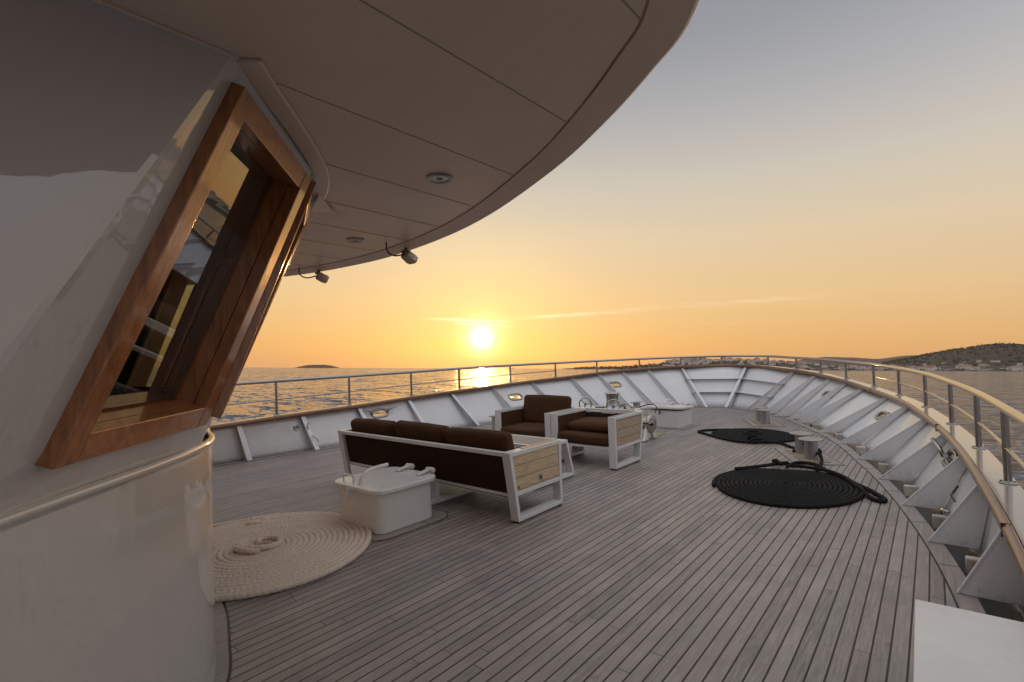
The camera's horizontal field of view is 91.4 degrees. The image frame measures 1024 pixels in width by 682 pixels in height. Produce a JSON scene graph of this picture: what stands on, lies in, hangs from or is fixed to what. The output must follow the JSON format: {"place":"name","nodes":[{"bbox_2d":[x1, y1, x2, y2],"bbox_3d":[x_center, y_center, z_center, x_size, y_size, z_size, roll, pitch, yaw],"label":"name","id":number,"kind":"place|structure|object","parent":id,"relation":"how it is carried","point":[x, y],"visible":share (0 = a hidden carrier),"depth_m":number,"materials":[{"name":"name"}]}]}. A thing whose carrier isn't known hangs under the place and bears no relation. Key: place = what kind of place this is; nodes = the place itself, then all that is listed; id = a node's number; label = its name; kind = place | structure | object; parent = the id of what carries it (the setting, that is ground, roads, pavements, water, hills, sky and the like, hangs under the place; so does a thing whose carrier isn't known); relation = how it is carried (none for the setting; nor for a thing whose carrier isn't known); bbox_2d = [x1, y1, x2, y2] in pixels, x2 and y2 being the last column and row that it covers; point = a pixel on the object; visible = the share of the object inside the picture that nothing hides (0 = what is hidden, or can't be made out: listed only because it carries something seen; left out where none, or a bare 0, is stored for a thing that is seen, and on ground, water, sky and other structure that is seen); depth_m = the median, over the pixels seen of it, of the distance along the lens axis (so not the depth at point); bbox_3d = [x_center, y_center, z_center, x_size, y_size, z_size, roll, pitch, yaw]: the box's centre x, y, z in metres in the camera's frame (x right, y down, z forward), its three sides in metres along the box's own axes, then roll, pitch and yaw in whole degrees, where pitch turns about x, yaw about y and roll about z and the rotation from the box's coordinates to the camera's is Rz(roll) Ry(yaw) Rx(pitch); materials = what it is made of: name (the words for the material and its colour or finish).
{"place":"outdoors","nodes":[
{"label":"outdoors","id":0,"kind":"place"},
{"bbox_2d":[295,365,338,367],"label":"island","id":1,"kind":"structure","parent":0,"point":[317,366],"depth_m":5466.21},
{"bbox_2d":[212,407,956,681],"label":"deck","id":2,"kind":"structure","parent":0,"point":[663,559],"depth_m":3.51,"materials":[{"name":"brown wood"}]},
{"bbox_2d":[213,602,228,681],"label":"margin plank","id":3,"kind":"object","parent":2,"relation":"on","point":[222,654],"visible":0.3,"depth_m":2.93,"materials":[{"name":"grey wood"}]},
{"bbox_2d":[222,602,231,681],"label":"deck caulking","id":4,"kind":"object","parent":2,"relation":"on","point":[229,646],"visible":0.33,"depth_m":2.93,"materials":[{"name":"black rubber"}]},
{"bbox_2d":[213,511,371,602],"bbox_3d":[-2.221,1.787,4.418,2.042,0.104,1.820,-3,-2,40],"label":"coiled rope","id":5,"kind":"object","parent":2,"relation":"on","point":[260,555],"visible":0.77,"depth_m":4.22,"materials":[{"name":"beige fabric"}]},
{"bbox_2d":[0,0,698,681],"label":"deckhouse","id":6,"kind":"object","parent":2,"relation":"on","point":[234,162],"visible":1,"depth_m":1.70,"materials":[{"name":"white paint"}]},
{"bbox_2d":[106,267,174,401],"bbox_3d":[-3.521,-0.082,4.628,0.603,1.295,0.577,-1,-3,16],"label":"window","id":7,"kind":"structure","parent":6,"relation":"in","point":[118,393],"depth_m":4.39,"materials":[{"name":"black glass"}]},
{"bbox_2d":[124,261,212,401],"bbox_3d":[-3.004,-0.104,4.440,0.594,1.294,0.583,-1,-3,25],"label":"window","id":8,"kind":"structure","parent":6,"relation":"in","point":[160,324],"depth_m":4.42,"materials":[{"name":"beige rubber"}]},
{"bbox_2d":[35,82,310,469],"bbox_3d":[-1.250,-0.254,2.031,1.101,1.310,0.537,-20,-20,81],"label":"window","id":9,"kind":"structure","parent":6,"relation":"in","point":[85,430],"depth_m":1.82,"materials":[{"name":"brown wood"}]},
{"bbox_2d":[158,255,233,397],"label":"window","id":10,"kind":"structure","parent":6,"relation":"in","point":[218,269],"depth_m":4.17,"materials":[{"name":"black glass"}]},
{"bbox_2d":[211,180,315,417],"bbox_3d":[-1.439,-0.238,2.917,0.735,1.289,0.499,-6,-7,62],"label":"window","id":11,"kind":"structure","parent":6,"relation":"in","point":[301,217],"depth_m":2.61,"materials":[{"name":"brown wood"}]},
{"bbox_2d":[222,223,306,414],"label":"window","id":12,"kind":"structure","parent":6,"relation":"in","point":[305,223],"depth_m":3.28,"materials":[{"name":"brown wood"}]},
{"bbox_2d":[298,267,328,282],"bbox_3d":[-2.239,-0.745,5.649,0.318,0.157,0.120,2,-4,-33],"label":"floodlight","id":13,"kind":"object","parent":6,"relation":"attached to","point":[321,277],"visible":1,"depth_m":5.65,"materials":[{"name":"silver glass"}]},
{"bbox_2d":[346,237,363,242],"bbox_3d":[-1.380,-0.887,4.401,0.156,0.017,0.156,-3,-2,40],"label":"downlight","id":14,"kind":"object","parent":6,"relation":"attached to","point":[355,240],"visible":1,"depth_m":4.38,"materials":[{"name":"silver metal"}]},
{"bbox_2d":[385,242,417,263],"bbox_3d":[-1.014,-0.812,4.615,0.121,0.157,0.318,-2,-4,31],"label":"floodlight","id":15,"kind":"object","parent":6,"relation":"attached to","point":[408,256],"visible":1,"depth_m":4.64,"materials":[{"name":"silver glass"}]},
{"bbox_2d":[426,173,452,183],"bbox_3d":[-0.426,-0.956,2.943,0.156,0.016,0.156,-3,-2,40],"label":"downlight","id":16,"kind":"object","parent":6,"relation":"attached to","point":[439,178],"visible":1,"depth_m":2.93,"materials":[{"name":"silver metal"}]},
{"bbox_2d":[334,463,447,540],"bbox_3d":[-1.293,1.538,5.122,1.014,0.568,0.994,-3,-2,40],"label":"deck hatch","id":17,"kind":"object","parent":2,"relation":"on","point":[382,503],"visible":0.95,"depth_m":4.88,"materials":[{"name":"white paint"}]},
{"bbox_2d":[338,418,562,523],"bbox_3d":[-0.901,1.391,6.040,3.030,0.880,0.870,-3,-2,40],"label":"outdoor sofa","id":18,"kind":"object","parent":2,"relation":"on","point":[469,459],"visible":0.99,"depth_m":5.35,"materials":[{"name":"brown fabric"}]},
{"bbox_2d":[479,415,494,429],"bbox_3d":[-0.142,1.777,11.053,1.129,0.362,0.594,2,-3,-24],"label":"mooring bollard","id":19,"kind":"object","parent":2,"relation":"on","point":[493,423],"visible":0.12,"depth_m":10.91,"materials":[{"name":"silver metal"}]},
{"bbox_2d":[495,394,581,454],"bbox_3d":[0.432,1.372,8.214,1.120,0.934,0.925,-3,-2,40],"label":"outdoor armchair","id":20,"kind":"object","parent":2,"relation":"on","point":[531,416],"visible":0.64,"depth_m":8.25,"materials":[{"name":"brown fabric"}]},
{"bbox_2d":[512,434,574,478],"bbox_3d":[-0.102,1.566,6.845,1.700,0.485,0.868,-3,-2,40],"label":"coffee table","id":21,"kind":"object","parent":2,"relation":"on","point":[521,440],"visible":0.23,"depth_m":6.56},
{"bbox_2d":[214,407,959,608],"bbox_3d":[1.081,1.806,7.927,9.274,0.176,14.507,-4,-2,40],"label":"deck caulking","id":22,"kind":"object","parent":2,"relation":"on","point":[953,596],"visible":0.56,"depth_m":4.81,"materials":[{"name":"black"}]},
{"bbox_2d":[551,407,642,470],"bbox_3d":[1.282,1.427,7.498,1.075,0.730,0.927,-3,-2,40],"label":"outdoor armchair","id":23,"kind":"object","parent":2,"relation":"on","point":[610,430],"visible":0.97,"depth_m":7.27,"materials":[{"name":"brown fabric"}]},
{"bbox_2d":[212,407,985,613],"bbox_3d":[1.070,1.834,7.966,9.353,0.054,14.554,-3,-2,40],"label":"margin plank","id":24,"kind":"object","parent":2,"relation":"on","point":[954,575],"visible":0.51,"depth_m":4.26,"materials":[{"name":"grey wood"}]},
{"bbox_2d":[571,392,665,441],"bbox_3d":[1.736,1.409,9.618,2.051,0.840,1.560,-3,-2,40],"label":"anchor windlass","id":25,"kind":"object","parent":2,"relation":"on","point":[649,432],"visible":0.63,"depth_m":9.27,"materials":[{"name":"beige paint"}]},
{"bbox_2d":[620,401,648,414],"bbox_3d":[2.989,1.708,12.600,1.129,0.362,0.594,2,-3,-24],"label":"mooring bollard","id":26,"kind":"object","parent":2,"relation":"on","point":[636,403],"visible":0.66,"depth_m":12.63,"materials":[{"name":"silver metal"}]},
{"bbox_2d":[646,399,698,428],"bbox_3d":[3.382,1.518,10.703,1.014,0.560,0.994,-3,-2,40],"label":"deck hatch","id":27,"kind":"object","parent":2,"relation":"on","point":[670,415],"visible":0.97,"depth_m":10.42,"materials":[{"name":"white paint"}]},
{"bbox_2d":[697,428,794,451],"bbox_3d":[4.433,1.675,8.780,2.241,0.155,1.385,-8,-9,70],"label":"coiled rope","id":28,"kind":"object","parent":2,"relation":"on","point":[748,435],"visible":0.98,"depth_m":8.89,"materials":[{"name":"black fabric"}]},
{"bbox_2d":[743,406,785,426],"bbox_3d":[5.304,1.581,10.571,0.594,0.356,1.130,-1,-3,15],"label":"mooring bollard","id":29,"kind":"object","parent":2,"relation":"on","point":[762,419],"visible":1,"depth_m":10.31,"materials":[{"name":"silver metal"}]},
{"bbox_2d":[712,443,887,508],"bbox_3d":[3.280,1.576,6.173,1.647,0.347,2.514,-1,-3,15],"label":"coiled rope","id":30,"kind":"object","parent":2,"relation":"on","point":[798,489],"visible":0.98,"depth_m":5.63,"materials":[{"name":"black fabric"}]},
{"bbox_2d":[774,431,843,464],"bbox_3d":[4.302,1.535,7.303,0.594,0.356,1.130,-1,-3,15],"label":"mooring bollard","id":31,"kind":"object","parent":2,"relation":"on","point":[808,451],"visible":0.96,"depth_m":7.10,"materials":[{"name":"silver metal"}]},
{"bbox_2d":[796,420,1023,619],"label":"gutter","id":32,"kind":"object","parent":2,"relation":"on","point":[989,606],"depth_m":3.98,"materials":[{"name":"grey metal"}]},
{"bbox_2d":[210,364,1023,621],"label":"bulwark","id":33,"kind":"object","parent":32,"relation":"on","point":[984,518],"visible":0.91,"depth_m":8.79,"materials":[{"name":"white paint"}]},
{"bbox_2d":[293,424,298,430],"bbox_3d":[-3.874,1.556,8.970,0.028,0.118,0.118,-3,-2,40],"label":"drain ring","id":34,"kind":"object","parent":33,"relation":"attached to","point":[296,427],"visible":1,"depth_m":8.97,"materials":[{"name":"silver metal"}]},
{"bbox_2d":[363,405,397,418],"bbox_3d":[-2.766,1.475,10.398,0.788,0.277,0.170,3,-4,-44],"label":"fairlead","id":35,"kind":"object","parent":33,"relation":"attached to","point":[379,409],"visible":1,"depth_m":10.43,"materials":[{"name":"silver metal"}]},
{"bbox_2d":[508,393,522,400],"bbox_3d":[0.090,1.429,12.762,0.458,0.199,0.119,2,-4,-34],"label":"fairlead","id":36,"kind":"object","parent":33,"relation":"attached to","point":[509,395],"visible":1,"depth_m":12.74,"materials":[{"name":"silver metal"}]},
{"bbox_2d":[609,381,621,387],"bbox_3d":[2.878,1.229,14.088,0.456,0.184,0.120,1,-3,-15],"label":"fairlead","id":37,"kind":"object","parent":33,"relation":"attached to","point":[620,384],"visible":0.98,"depth_m":14.09,"materials":[{"name":"silver metal"}]},
{"bbox_2d":[227,355,1023,484],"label":"guard rail","id":38,"kind":"object","parent":33,"relation":"on","point":[1006,413],"visible":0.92,"depth_m":8.26,"materials":[{"name":"silver metal"}]},
{"bbox_2d":[874,411,889,419],"bbox_3d":[6.075,1.228,8.190,0.152,0.165,0.422,-1,-3,21],"label":"fairlead","id":39,"kind":"object","parent":33,"relation":"attached to","point":[877,415],"visible":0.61,"depth_m":8.27,"materials":[{"name":"silver metal"}]},
{"bbox_2d":[930,437,957,467],"bbox_3d":[4.558,1.197,5.219,0.162,0.279,0.789,-2,-4,31],"label":"fairlead","id":40,"kind":"object","parent":33,"relation":"attached to","point":[946,457],"visible":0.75,"depth_m":5.32,"materials":[{"name":"silver metal"}]},
{"bbox_2d":[939,485,958,514],"bbox_3d":[3.506,1.286,4.041,0.077,0.310,0.335,-1,-3,22],"label":"bent peg","id":41,"kind":"object","parent":33,"relation":"attached to","point":[954,490],"visible":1,"depth_m":3.94,"materials":[{"name":"silver metal"}]},
{"bbox_2d":[913,599,1023,681],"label":"deck locker","id":42,"kind":"object","parent":2,"relation":"on","point":[952,644],"visible":1,"depth_m":1.94,"materials":[{"name":"white paint"}]},
{"bbox_2d":[146,367,1023,488],"bbox_3d":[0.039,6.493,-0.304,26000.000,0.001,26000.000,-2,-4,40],"label":"sea","id":43,"kind":"structure","parent":0,"point":[1007,388],"depth_m":165.11,"materials":[{"name":"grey liquid"}]},
{"bbox_2d":[154,0,1023,368],"label":"sky","id":44,"kind":"structure","parent":0,"point":[796,178],"materials":[{"name":"orange"}]},
{"bbox_2d":[565,360,828,369],"bbox_3d":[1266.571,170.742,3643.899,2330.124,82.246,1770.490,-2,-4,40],"label":"town hill","id":45,"kind":"structure","parent":0,"point":[758,363],"depth_m":3339.76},
{"bbox_2d":[574,358,837,368],"bbox_3d":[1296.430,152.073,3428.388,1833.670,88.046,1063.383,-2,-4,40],"label":"hillside scrub","id":46,"kind":"object","parent":45,"relation":"on","point":[608,367],"visible":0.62,"depth_m":3449.34,"materials":[{"name":"green plant"}]},
{"bbox_2d":[793,357,872,365],"bbox_3d":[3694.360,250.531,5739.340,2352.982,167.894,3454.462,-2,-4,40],"label":"hill","id":47,"kind":"structure","parent":0,"point":[843,358],"depth_m":5420.57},
{"bbox_2d":[849,355,915,366],"bbox_3d":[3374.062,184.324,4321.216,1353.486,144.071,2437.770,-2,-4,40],"label":"hill","id":48,"kind":"structure","parent":0,"point":[882,360],"depth_m":4265.76,"materials":[{"name":"plant"}]},
{"bbox_2d":[794,365,1017,370],"bbox_3d":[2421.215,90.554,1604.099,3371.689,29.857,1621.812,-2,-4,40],"label":"shore land","id":49,"kind":"structure","parent":0,"point":[996,368],"depth_m":2181.71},
{"bbox_2d":[806,368,1020,370],"bbox_3d":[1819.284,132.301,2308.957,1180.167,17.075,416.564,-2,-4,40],"label":"shore trees","id":50,"kind":"object","parent":49,"relation":"on","point":[885,369],"visible":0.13,"depth_m":2248.86,"materials":[{"name":"green plant"}]},
{"bbox_2d":[925,367,934,370],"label":"house","id":51,"kind":"structure","parent":49,"relation":"on","point":[929,369],"depth_m":2132.69,"materials":[{"name":"white paint"}]},
{"bbox_2d":[1012,367,1022,370],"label":"house","id":52,"kind":"structure","parent":49,"relation":"on","point":[1017,368],"depth_m":1967.19,"materials":[{"name":"white paint"}]},
{"bbox_2d":[811,370,1023,371],"bbox_3d":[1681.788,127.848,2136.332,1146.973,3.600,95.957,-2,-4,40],"label":"quay","id":53,"kind":"structure","parent":0,"point":[895,370],"depth_m":2225.26,"materials":[{"name":"stone"}]},
{"bbox_2d":[885,344,1023,365],"bbox_3d":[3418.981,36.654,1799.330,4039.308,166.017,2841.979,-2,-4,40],"label":"hill","id":54,"kind":"structure","parent":0,"point":[972,359],"depth_m":2582.37,"materials":[{"name":"plant"}]},
{"bbox_2d":[879,342,1023,365],"bbox_3d":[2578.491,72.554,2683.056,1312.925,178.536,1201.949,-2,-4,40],"label":"hillside scrub","id":55,"kind":"object","parent":54,"relation":"on","point":[949,350],"visible":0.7,"depth_m":2800.61,"materials":[{"name":"green plant"}]}
]}

